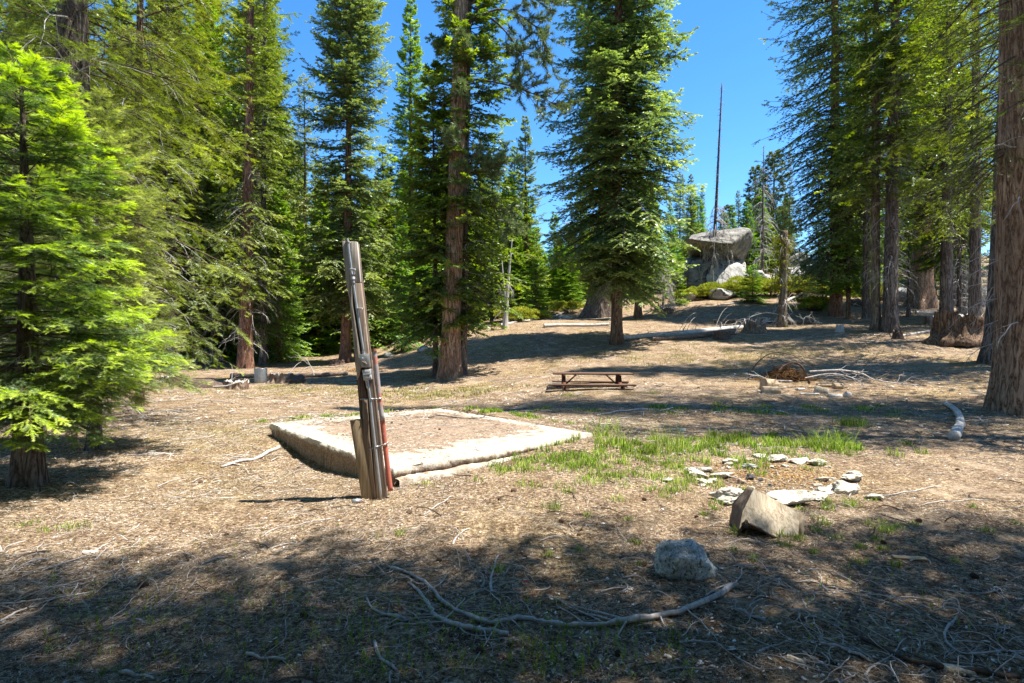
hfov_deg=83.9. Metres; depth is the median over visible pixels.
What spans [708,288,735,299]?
boulder
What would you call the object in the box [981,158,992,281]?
fir tree
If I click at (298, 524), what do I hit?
fallen branch
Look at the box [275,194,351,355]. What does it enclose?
fir tree
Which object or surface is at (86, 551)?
wood flake
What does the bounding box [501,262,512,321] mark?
dead tree
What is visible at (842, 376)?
fallen branch
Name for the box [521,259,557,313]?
fir tree
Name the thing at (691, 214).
fir tree
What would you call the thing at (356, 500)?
flake
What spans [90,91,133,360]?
fir tree
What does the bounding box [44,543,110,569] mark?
fallen branch
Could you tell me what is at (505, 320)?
dead tree
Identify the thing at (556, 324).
fallen log
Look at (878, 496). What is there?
stone
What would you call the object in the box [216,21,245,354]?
fir tree
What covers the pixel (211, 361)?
fir tree
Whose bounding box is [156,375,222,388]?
fallen log
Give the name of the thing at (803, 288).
shrub
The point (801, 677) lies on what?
bark flakes
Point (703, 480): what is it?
stone
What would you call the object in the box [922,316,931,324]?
tree stump
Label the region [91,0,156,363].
fir tree
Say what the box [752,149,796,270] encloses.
pine tree
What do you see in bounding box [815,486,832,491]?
stone
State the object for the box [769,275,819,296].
shrub
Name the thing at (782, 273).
dead tree
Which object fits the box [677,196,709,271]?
fir tree
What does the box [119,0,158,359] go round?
fir tree
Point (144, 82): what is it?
fir tree
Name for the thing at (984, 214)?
fir tree
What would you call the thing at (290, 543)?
fallen branch
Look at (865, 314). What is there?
fir tree
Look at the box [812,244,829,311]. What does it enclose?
fir tree
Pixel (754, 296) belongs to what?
fir tree
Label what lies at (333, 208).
fir tree
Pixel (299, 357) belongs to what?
grass
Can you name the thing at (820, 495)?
stone
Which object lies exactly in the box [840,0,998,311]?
fir tree
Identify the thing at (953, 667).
wood flake
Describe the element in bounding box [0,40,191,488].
fir tree
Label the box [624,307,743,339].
fallen log
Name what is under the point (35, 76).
fir tree
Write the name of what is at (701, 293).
shrub
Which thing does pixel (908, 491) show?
fallen branch
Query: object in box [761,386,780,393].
split log
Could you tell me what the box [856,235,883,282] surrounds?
fir tree
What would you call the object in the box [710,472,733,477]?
stone
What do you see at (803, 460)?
stone
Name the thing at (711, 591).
fallen branch
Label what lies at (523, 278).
fir tree
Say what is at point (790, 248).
fir tree
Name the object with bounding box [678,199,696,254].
fir tree
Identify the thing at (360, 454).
wooden stake
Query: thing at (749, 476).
stone
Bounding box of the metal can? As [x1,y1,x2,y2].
[254,368,267,382]
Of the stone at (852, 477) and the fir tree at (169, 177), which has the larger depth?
the fir tree at (169, 177)
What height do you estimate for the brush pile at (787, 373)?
0.570 m
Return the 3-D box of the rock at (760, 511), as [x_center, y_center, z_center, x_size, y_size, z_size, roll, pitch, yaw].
[2.174,1.436,4.853,0.625,0.386,0.460,0,0,0]
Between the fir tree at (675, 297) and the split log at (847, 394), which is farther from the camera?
the fir tree at (675, 297)
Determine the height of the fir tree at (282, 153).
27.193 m
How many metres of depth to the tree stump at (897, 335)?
25.16 m
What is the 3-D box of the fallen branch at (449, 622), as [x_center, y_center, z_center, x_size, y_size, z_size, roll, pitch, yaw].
[-0.479,1.579,3.397,0.927,0.042,0.660,0,0,0]
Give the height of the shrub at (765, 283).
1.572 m
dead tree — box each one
[493,241,513,329]
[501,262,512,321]
[652,263,676,308]
[686,83,733,286]
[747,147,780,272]
[763,229,798,326]
[898,231,928,316]
[933,140,986,313]
[956,265,987,314]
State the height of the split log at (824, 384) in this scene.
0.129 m
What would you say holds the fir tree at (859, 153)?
on the ground at (500, 538)
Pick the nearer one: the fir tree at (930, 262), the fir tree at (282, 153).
the fir tree at (930, 262)
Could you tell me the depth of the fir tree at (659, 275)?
49.43 m
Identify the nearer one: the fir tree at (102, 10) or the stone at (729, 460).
the stone at (729, 460)
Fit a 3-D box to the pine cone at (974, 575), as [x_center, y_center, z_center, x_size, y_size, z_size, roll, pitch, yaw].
[3.154,1.601,3.881,0.055,0.044,0.044,12,4,19]
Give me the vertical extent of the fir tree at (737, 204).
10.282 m
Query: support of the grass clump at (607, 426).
on the ground at (500, 538)
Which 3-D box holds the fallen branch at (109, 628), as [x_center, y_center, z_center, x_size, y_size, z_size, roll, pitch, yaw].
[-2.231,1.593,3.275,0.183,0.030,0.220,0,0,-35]
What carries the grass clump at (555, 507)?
on the ground at (500, 538)
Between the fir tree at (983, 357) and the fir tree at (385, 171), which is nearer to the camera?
the fir tree at (983, 357)
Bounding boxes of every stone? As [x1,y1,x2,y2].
[684,467,708,477]
[694,467,712,470]
[698,478,711,483]
[708,487,742,504]
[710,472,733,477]
[721,458,737,462]
[737,479,746,483]
[741,463,758,468]
[745,474,754,479]
[751,453,765,457]
[766,490,815,505]
[767,454,787,461]
[788,457,808,463]
[807,457,827,465]
[808,491,827,500]
[812,483,822,486]
[815,477,829,480]
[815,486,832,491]
[832,480,859,494]
[841,474,862,481]
[846,471,858,474]
[864,493,883,499]
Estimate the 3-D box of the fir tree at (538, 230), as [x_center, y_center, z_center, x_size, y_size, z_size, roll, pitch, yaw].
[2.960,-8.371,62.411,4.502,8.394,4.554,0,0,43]
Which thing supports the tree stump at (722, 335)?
on the ground at (500, 538)
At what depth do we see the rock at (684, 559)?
3.81 m
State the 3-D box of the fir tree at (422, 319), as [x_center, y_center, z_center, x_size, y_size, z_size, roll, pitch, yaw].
[-2.985,-4.835,22.727,4.603,12.896,4.741,0,0,0]
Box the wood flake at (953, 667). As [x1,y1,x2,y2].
[941,663,976,675]
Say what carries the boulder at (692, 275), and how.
on the ground at (500, 538)
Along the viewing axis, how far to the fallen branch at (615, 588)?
3.63 m
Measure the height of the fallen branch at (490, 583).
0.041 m
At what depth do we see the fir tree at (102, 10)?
34.61 m
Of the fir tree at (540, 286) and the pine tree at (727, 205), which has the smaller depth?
the fir tree at (540, 286)
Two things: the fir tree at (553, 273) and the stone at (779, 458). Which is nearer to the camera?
the stone at (779, 458)
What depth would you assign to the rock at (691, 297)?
42.73 m
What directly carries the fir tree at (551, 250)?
on the ground at (500, 538)
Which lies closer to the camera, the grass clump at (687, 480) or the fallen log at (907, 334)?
the grass clump at (687, 480)
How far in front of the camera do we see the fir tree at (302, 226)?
42.56 m
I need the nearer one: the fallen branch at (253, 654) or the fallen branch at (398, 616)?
the fallen branch at (253, 654)
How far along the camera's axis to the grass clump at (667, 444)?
7.66 m
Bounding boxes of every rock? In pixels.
[383,352,394,356]
[417,346,430,351]
[557,315,572,319]
[654,539,718,581]
[683,292,695,300]
[729,487,804,538]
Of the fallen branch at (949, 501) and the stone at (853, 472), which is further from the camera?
the stone at (853, 472)
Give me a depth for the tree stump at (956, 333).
23.07 m
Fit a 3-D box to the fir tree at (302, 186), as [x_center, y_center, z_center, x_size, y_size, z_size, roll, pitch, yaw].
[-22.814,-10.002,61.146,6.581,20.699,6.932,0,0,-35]
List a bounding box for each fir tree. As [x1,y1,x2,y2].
[0,0,49,360]
[0,0,55,361]
[0,0,251,405]
[0,0,291,420]
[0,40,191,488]
[0,86,212,450]
[1,3,56,349]
[41,0,120,277]
[41,2,108,279]
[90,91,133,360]
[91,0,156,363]
[92,1,131,182]
[92,25,182,351]
[106,6,133,329]
[108,4,219,367]
[116,0,210,364]
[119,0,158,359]
[134,0,227,368]
[145,0,255,364]
[151,0,240,364]
[180,0,260,359]
[181,240,231,363]
[183,0,241,346]
[186,0,305,368]
[197,248,229,364]
[206,0,312,364]
[213,0,316,358]
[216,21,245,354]
[218,1,299,361]
[253,185,320,363]
[259,73,300,254]
[267,198,316,357]
[270,61,300,216]
[273,220,317,355]
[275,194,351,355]
[280,127,312,244]
[282,0,409,362]
[282,113,306,210]
[286,74,324,339]
[287,153,312,238]
[298,190,340,350]
[307,163,326,259]
[307,180,334,321]
[311,251,353,354]
[326,175,343,331]
[328,201,400,349]
[334,166,378,334]
[368,146,406,344]
[370,165,409,342]
[370,232,396,342]
[374,0,443,322]
[374,209,424,353]
[378,188,407,334]
[382,58,492,375]
[388,200,440,338]
[393,0,530,374]
[394,170,407,238]
[426,194,443,308]
[467,189,500,316]
[468,205,504,319]
[470,175,493,239]
[472,170,516,321]
[488,179,507,277]
[489,177,548,309]
[494,146,530,294]
[502,115,552,306]
[504,188,542,266]
[509,236,533,307]
[516,257,551,308]
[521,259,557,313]
[527,0,706,344]
[527,197,547,259]
[529,245,554,301]
[530,227,547,265]
[539,250,550,287]
[542,238,564,301]
[544,214,559,278]
[545,248,561,298]
[545,249,553,292]
[547,264,585,300]
[548,245,576,308]
[554,193,592,299]
[554,246,585,304]
[622,159,662,318]
[645,209,672,275]
[647,202,675,288]
[648,250,666,292]
[661,264,690,306]
[662,205,685,271]
[665,173,689,270]
[671,228,684,273]
[677,174,701,260]
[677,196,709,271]
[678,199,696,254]
[698,188,707,228]
[717,212,731,229]
[728,204,738,228]
[734,190,742,227]
[735,264,774,304]
[737,200,771,270]
[744,188,778,271]
[753,0,929,316]
[755,194,794,268]
[777,198,803,261]
[783,147,796,252]
[803,274,828,298]
[807,0,953,330]
[807,200,826,255]
[809,0,924,318]
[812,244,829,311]
[817,67,883,318]
[826,219,870,283]
[827,0,958,332]
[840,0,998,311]
[850,41,883,258]
[852,0,1023,415]
[855,211,903,286]
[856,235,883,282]
[880,0,985,309]
[880,1,995,315]
[880,74,915,250]
[880,214,902,283]
[881,0,998,316]
[883,2,989,294]
[884,8,995,306]
[898,5,939,277]
[898,15,939,285]
[899,8,989,308]
[912,0,998,363]
[932,74,996,302]
[956,2,998,240]
[968,106,995,261]
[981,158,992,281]
[985,74,1023,131]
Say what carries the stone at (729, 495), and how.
on the ground at (500, 538)
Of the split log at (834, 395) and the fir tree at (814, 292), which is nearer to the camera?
the split log at (834, 395)
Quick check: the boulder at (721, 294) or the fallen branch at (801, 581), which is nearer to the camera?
the fallen branch at (801, 581)
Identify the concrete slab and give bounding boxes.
[269,409,592,486]
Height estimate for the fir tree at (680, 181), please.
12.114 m
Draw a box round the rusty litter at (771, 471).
[672,456,889,501]
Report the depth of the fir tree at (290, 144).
64.16 m
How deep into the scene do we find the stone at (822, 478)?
6.53 m
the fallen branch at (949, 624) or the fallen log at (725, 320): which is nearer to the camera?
the fallen branch at (949, 624)
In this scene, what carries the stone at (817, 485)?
on the ground at (500, 538)
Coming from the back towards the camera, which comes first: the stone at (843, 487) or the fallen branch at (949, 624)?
the stone at (843, 487)
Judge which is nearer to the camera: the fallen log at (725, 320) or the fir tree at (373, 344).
the fallen log at (725, 320)
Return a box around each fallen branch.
[0,582,95,621]
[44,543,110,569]
[105,609,143,630]
[117,668,173,678]
[200,554,233,564]
[213,368,244,390]
[220,445,280,467]
[244,640,322,679]
[262,517,334,536]
[270,539,312,547]
[305,575,343,586]
[359,582,508,635]
[364,592,407,636]
[372,639,397,670]
[387,565,738,666]
[428,414,497,420]
[452,528,469,545]
[489,555,498,593]
[539,536,569,540]
[579,612,610,620]
[596,408,682,415]
[600,587,633,592]
[622,575,648,584]
[644,300,696,314]
[679,631,721,645]
[704,566,748,596]
[734,607,765,621]
[735,309,778,332]
[742,371,791,382]
[747,350,819,379]
[756,640,790,652]
[770,355,810,383]
[797,312,817,325]
[797,580,842,593]
[805,373,870,390]
[809,366,916,386]
[819,641,869,660]
[848,604,1020,682]
[863,637,936,677]
[883,486,939,496]
[918,499,988,506]
[935,615,1023,659]
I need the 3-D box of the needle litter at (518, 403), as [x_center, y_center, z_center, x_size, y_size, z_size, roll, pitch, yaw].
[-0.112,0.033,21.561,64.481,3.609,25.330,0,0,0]
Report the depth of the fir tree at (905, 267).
53.82 m
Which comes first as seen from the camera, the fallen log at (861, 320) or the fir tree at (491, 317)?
the fallen log at (861, 320)
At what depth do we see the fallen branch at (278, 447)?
8.29 m
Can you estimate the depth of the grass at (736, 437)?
8.82 m
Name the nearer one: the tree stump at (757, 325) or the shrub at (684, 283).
the tree stump at (757, 325)
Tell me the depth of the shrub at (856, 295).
41.45 m
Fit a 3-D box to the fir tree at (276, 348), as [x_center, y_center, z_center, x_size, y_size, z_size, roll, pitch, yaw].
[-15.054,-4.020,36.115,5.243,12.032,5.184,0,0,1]
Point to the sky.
(727, 42)
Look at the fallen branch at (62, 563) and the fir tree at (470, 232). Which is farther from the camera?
the fir tree at (470, 232)
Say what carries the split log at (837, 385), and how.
on the ground at (500, 538)
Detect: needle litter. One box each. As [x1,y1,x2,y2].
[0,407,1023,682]
[1,316,1023,448]
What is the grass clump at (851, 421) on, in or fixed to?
on the ground at (500, 538)
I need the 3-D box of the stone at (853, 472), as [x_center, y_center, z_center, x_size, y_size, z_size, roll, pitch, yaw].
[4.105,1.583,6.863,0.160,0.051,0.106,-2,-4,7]
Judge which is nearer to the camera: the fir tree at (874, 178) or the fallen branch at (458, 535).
the fallen branch at (458, 535)
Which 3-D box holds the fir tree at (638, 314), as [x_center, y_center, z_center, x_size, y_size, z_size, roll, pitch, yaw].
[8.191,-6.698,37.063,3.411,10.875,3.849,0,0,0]
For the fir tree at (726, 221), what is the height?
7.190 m
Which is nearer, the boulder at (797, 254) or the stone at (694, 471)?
the stone at (694, 471)
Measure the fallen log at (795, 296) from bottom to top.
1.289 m
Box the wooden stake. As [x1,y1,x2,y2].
[350,419,371,499]
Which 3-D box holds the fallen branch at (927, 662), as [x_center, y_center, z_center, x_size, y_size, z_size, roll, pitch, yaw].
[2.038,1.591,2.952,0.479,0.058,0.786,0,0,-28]
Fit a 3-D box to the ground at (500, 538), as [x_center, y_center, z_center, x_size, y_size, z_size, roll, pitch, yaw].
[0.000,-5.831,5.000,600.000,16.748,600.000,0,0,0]
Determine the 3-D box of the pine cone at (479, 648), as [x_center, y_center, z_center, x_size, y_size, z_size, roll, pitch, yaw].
[-0.160,1.584,2.921,0.053,0.042,0.042,-6,-3,30]
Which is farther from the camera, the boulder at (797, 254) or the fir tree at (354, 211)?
the boulder at (797, 254)
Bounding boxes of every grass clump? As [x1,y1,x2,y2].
[540,493,568,510]
[570,411,656,438]
[643,421,688,458]
[657,480,679,493]
[674,472,700,484]
[787,423,865,455]
[829,415,882,429]
[835,495,869,509]
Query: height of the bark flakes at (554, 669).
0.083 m
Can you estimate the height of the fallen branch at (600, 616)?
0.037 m
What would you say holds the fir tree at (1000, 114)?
on the ground at (500, 538)
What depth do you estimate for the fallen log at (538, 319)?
39.96 m
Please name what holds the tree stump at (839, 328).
on the ground at (500, 538)
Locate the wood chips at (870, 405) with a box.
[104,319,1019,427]
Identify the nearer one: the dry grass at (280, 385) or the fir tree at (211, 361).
the dry grass at (280, 385)
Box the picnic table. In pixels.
[548,372,635,389]
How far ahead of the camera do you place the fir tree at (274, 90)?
40.02 m
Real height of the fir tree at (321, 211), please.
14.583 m
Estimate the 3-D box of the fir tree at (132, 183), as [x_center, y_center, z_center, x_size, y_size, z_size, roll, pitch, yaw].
[-16.130,-5.725,24.152,4.003,14.993,3.711,0,0,-21]
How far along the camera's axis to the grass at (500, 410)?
11.07 m
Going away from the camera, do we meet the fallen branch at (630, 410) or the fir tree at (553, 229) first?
the fallen branch at (630, 410)
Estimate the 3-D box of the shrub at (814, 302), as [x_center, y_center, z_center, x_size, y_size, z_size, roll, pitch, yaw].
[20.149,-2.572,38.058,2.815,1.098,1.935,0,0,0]
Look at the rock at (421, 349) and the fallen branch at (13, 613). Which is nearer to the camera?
the fallen branch at (13, 613)
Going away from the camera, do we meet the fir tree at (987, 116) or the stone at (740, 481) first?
the stone at (740, 481)
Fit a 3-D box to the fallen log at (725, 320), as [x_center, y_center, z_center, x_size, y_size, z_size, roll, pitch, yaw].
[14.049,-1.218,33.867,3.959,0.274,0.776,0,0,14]
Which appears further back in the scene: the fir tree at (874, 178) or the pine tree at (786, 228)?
the pine tree at (786, 228)
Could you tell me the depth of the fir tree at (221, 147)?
42.63 m
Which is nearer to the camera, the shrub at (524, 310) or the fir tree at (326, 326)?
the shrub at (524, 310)
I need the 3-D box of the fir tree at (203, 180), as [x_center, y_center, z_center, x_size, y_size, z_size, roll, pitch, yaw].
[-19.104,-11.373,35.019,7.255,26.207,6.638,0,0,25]
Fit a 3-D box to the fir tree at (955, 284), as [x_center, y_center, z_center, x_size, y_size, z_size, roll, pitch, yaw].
[29.922,-13.903,38.594,7.065,23.635,8.339,0,0,-30]
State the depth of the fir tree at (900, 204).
69.58 m
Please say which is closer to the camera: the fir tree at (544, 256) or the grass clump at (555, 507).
the grass clump at (555, 507)
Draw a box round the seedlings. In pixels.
[6,520,1006,681]
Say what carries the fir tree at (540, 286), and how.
on the ground at (500, 538)
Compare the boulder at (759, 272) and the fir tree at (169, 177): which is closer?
the fir tree at (169, 177)
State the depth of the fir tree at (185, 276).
29.89 m
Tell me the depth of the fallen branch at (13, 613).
3.41 m
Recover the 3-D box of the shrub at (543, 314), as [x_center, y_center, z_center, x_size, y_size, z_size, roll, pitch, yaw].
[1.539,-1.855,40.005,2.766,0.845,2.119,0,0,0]
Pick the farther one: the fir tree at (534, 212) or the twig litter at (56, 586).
the fir tree at (534, 212)
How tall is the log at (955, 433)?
0.247 m
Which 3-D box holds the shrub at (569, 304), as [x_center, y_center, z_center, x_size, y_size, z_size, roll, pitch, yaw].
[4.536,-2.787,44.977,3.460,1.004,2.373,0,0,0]
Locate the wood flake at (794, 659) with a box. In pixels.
[782,654,805,664]
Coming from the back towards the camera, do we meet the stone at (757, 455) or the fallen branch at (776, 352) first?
the fallen branch at (776, 352)
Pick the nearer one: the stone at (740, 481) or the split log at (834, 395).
the stone at (740, 481)
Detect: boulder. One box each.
[684,257,708,287]
[687,227,752,260]
[706,259,748,282]
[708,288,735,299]
[752,270,766,277]
[788,251,807,266]
[881,287,906,301]
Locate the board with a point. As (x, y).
(920, 558)
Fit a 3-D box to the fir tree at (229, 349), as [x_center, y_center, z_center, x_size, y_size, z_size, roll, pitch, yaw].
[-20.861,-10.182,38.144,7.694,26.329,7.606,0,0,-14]
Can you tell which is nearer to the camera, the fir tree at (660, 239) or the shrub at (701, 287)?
the shrub at (701, 287)
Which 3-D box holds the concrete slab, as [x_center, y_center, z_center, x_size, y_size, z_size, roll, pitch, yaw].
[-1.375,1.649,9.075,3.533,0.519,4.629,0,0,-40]
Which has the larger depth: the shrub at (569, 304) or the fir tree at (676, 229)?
the fir tree at (676, 229)
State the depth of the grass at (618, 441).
7.73 m
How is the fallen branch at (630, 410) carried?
on the ground at (500, 538)
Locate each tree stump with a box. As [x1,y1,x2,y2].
[328,359,344,365]
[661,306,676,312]
[712,331,732,338]
[737,317,775,332]
[835,324,844,331]
[891,328,904,338]
[921,310,984,345]
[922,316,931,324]
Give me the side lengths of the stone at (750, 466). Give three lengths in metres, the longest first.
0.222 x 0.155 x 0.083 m
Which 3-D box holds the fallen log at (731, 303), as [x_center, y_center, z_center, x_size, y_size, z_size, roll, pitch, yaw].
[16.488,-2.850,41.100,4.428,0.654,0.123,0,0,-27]
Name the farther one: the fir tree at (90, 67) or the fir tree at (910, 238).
the fir tree at (910, 238)
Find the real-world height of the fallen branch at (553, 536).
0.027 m
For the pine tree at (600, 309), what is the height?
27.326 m
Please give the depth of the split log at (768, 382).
16.72 m
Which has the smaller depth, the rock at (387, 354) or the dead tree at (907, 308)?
the rock at (387, 354)
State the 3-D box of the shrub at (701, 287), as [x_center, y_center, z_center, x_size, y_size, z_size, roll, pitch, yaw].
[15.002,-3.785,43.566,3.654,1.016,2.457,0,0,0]
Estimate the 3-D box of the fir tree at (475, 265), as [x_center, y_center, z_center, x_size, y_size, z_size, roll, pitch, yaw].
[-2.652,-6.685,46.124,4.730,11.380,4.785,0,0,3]
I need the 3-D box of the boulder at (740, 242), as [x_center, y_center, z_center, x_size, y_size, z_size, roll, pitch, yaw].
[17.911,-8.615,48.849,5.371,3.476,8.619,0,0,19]
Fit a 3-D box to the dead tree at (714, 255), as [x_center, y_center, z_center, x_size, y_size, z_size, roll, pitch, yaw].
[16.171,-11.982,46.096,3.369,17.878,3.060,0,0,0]
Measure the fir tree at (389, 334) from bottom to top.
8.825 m
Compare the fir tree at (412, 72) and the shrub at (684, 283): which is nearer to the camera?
the fir tree at (412, 72)
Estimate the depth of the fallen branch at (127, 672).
2.72 m
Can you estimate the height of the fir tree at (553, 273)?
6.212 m
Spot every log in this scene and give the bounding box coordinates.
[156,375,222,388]
[223,379,249,389]
[230,363,347,377]
[266,373,305,383]
[500,309,569,325]
[543,319,610,327]
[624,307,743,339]
[652,318,736,340]
[713,319,776,322]
[717,300,751,305]
[759,378,778,388]
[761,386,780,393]
[772,313,813,323]
[787,293,801,301]
[800,393,818,394]
[814,385,828,393]
[816,383,832,386]
[827,393,841,397]
[832,383,843,388]
[843,391,851,396]
[851,297,870,306]
[851,318,869,322]
[903,331,929,335]
[915,310,938,314]
[943,401,965,440]
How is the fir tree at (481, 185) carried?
on the ground at (500, 538)
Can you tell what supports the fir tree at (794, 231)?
on the ground at (500, 538)
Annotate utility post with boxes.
[342,238,392,498]
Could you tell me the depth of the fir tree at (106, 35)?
42.83 m
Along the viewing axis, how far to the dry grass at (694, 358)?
23.75 m
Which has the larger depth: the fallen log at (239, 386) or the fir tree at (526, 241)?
the fir tree at (526, 241)
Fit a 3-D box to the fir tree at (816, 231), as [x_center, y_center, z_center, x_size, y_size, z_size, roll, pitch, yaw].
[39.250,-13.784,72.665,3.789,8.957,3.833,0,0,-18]
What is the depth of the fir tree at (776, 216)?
63.73 m
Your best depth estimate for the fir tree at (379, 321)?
42.19 m
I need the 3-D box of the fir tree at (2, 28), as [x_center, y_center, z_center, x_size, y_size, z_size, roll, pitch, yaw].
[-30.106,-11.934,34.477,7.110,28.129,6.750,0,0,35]
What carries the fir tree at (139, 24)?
on the ground at (500, 538)
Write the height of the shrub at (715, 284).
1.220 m
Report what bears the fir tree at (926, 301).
on the ground at (500, 538)
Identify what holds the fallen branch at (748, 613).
on the ground at (500, 538)
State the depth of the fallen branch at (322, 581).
3.77 m
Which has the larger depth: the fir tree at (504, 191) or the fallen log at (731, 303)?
the fir tree at (504, 191)
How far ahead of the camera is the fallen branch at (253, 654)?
2.86 m
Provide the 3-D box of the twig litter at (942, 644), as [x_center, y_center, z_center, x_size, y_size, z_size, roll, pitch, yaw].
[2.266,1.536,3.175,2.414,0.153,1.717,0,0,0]
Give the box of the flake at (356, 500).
[352,498,360,502]
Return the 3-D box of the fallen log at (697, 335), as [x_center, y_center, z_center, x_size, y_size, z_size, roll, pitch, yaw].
[9.050,-0.615,29.061,4.484,1.208,1.481,0,0,-10]
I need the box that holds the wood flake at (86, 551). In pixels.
[82,550,98,553]
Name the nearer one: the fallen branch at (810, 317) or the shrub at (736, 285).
the fallen branch at (810, 317)
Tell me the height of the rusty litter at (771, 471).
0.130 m
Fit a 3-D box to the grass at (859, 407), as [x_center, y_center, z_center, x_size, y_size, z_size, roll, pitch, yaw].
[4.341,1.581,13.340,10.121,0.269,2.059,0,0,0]
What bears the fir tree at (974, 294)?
on the ground at (500, 538)
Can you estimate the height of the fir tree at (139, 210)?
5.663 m
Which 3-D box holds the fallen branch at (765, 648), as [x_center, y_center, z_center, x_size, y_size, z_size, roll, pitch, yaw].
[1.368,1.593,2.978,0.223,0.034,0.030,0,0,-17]
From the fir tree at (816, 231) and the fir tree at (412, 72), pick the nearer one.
the fir tree at (412, 72)
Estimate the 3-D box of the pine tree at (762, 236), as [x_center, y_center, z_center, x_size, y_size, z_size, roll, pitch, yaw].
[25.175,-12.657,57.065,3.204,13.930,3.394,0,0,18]
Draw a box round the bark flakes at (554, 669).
[3,499,1014,681]
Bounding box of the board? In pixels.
[892,555,927,560]
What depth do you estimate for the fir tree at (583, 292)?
50.54 m
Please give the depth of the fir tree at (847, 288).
34.35 m
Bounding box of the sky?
[0,0,998,274]
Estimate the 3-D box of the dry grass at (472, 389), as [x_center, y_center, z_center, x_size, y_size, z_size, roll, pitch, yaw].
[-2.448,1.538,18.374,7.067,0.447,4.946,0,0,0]
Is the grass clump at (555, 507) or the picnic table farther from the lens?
the picnic table
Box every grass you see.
[1,412,378,481]
[1,452,706,569]
[7,517,92,533]
[158,377,455,397]
[173,459,1006,587]
[182,342,389,364]
[255,409,392,422]
[321,380,545,403]
[395,509,1022,572]
[411,445,818,503]
[431,405,573,423]
[519,430,831,471]
[524,338,922,367]
[527,402,904,418]
[651,428,931,457]
[708,484,999,565]
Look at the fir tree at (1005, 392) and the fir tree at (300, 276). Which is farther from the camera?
the fir tree at (300, 276)
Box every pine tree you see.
[432,0,584,379]
[552,3,651,318]
[718,204,738,229]
[737,164,768,253]
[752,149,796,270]
[775,205,797,257]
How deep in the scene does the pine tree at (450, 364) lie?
21.21 m
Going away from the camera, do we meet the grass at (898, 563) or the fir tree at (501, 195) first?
the grass at (898, 563)
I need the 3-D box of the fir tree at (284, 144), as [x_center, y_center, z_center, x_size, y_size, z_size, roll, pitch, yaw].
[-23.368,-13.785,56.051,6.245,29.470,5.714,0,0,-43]
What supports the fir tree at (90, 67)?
on the ground at (500, 538)
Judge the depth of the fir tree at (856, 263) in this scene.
45.80 m
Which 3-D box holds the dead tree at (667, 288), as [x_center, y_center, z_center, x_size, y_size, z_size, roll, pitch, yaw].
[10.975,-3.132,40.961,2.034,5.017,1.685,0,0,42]
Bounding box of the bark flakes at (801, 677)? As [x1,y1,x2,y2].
[543,560,1023,681]
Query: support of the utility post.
on the ground at (500, 538)
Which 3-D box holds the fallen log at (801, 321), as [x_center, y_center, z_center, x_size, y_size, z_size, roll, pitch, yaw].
[16.246,-1.319,32.940,2.124,0.693,0.984,0,0,38]
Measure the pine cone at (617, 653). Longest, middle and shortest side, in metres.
0.042 x 0.033 x 0.033 m
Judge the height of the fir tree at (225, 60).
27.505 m
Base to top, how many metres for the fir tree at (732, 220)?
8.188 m
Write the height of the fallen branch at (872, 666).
0.028 m
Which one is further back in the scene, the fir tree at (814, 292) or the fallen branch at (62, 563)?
the fir tree at (814, 292)
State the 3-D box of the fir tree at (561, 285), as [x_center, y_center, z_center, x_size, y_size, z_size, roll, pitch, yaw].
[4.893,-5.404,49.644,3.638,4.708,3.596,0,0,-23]
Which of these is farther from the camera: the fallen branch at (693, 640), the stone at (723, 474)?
the stone at (723, 474)
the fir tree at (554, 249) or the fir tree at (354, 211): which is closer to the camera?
the fir tree at (354, 211)
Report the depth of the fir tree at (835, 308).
35.87 m
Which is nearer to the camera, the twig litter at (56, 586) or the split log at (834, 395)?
the twig litter at (56, 586)
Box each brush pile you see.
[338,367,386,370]
[737,362,822,380]
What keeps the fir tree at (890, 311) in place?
on the ground at (500, 538)
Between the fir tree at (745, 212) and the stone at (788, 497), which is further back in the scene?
the fir tree at (745, 212)
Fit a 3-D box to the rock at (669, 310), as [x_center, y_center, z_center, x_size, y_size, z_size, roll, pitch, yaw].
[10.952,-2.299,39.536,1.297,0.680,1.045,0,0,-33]
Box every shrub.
[493,305,539,321]
[517,309,552,319]
[548,300,584,312]
[665,273,687,288]
[673,289,708,298]
[684,285,728,298]
[701,281,735,291]
[719,275,765,295]
[736,276,776,295]
[756,279,793,295]
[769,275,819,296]
[788,279,827,295]
[789,295,828,310]
[842,282,882,299]
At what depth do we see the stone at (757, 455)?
7.76 m
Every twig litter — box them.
[0,428,1023,682]
[0,529,171,626]
[332,548,549,656]
[711,565,1023,682]
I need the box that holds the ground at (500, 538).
[0,256,1023,682]

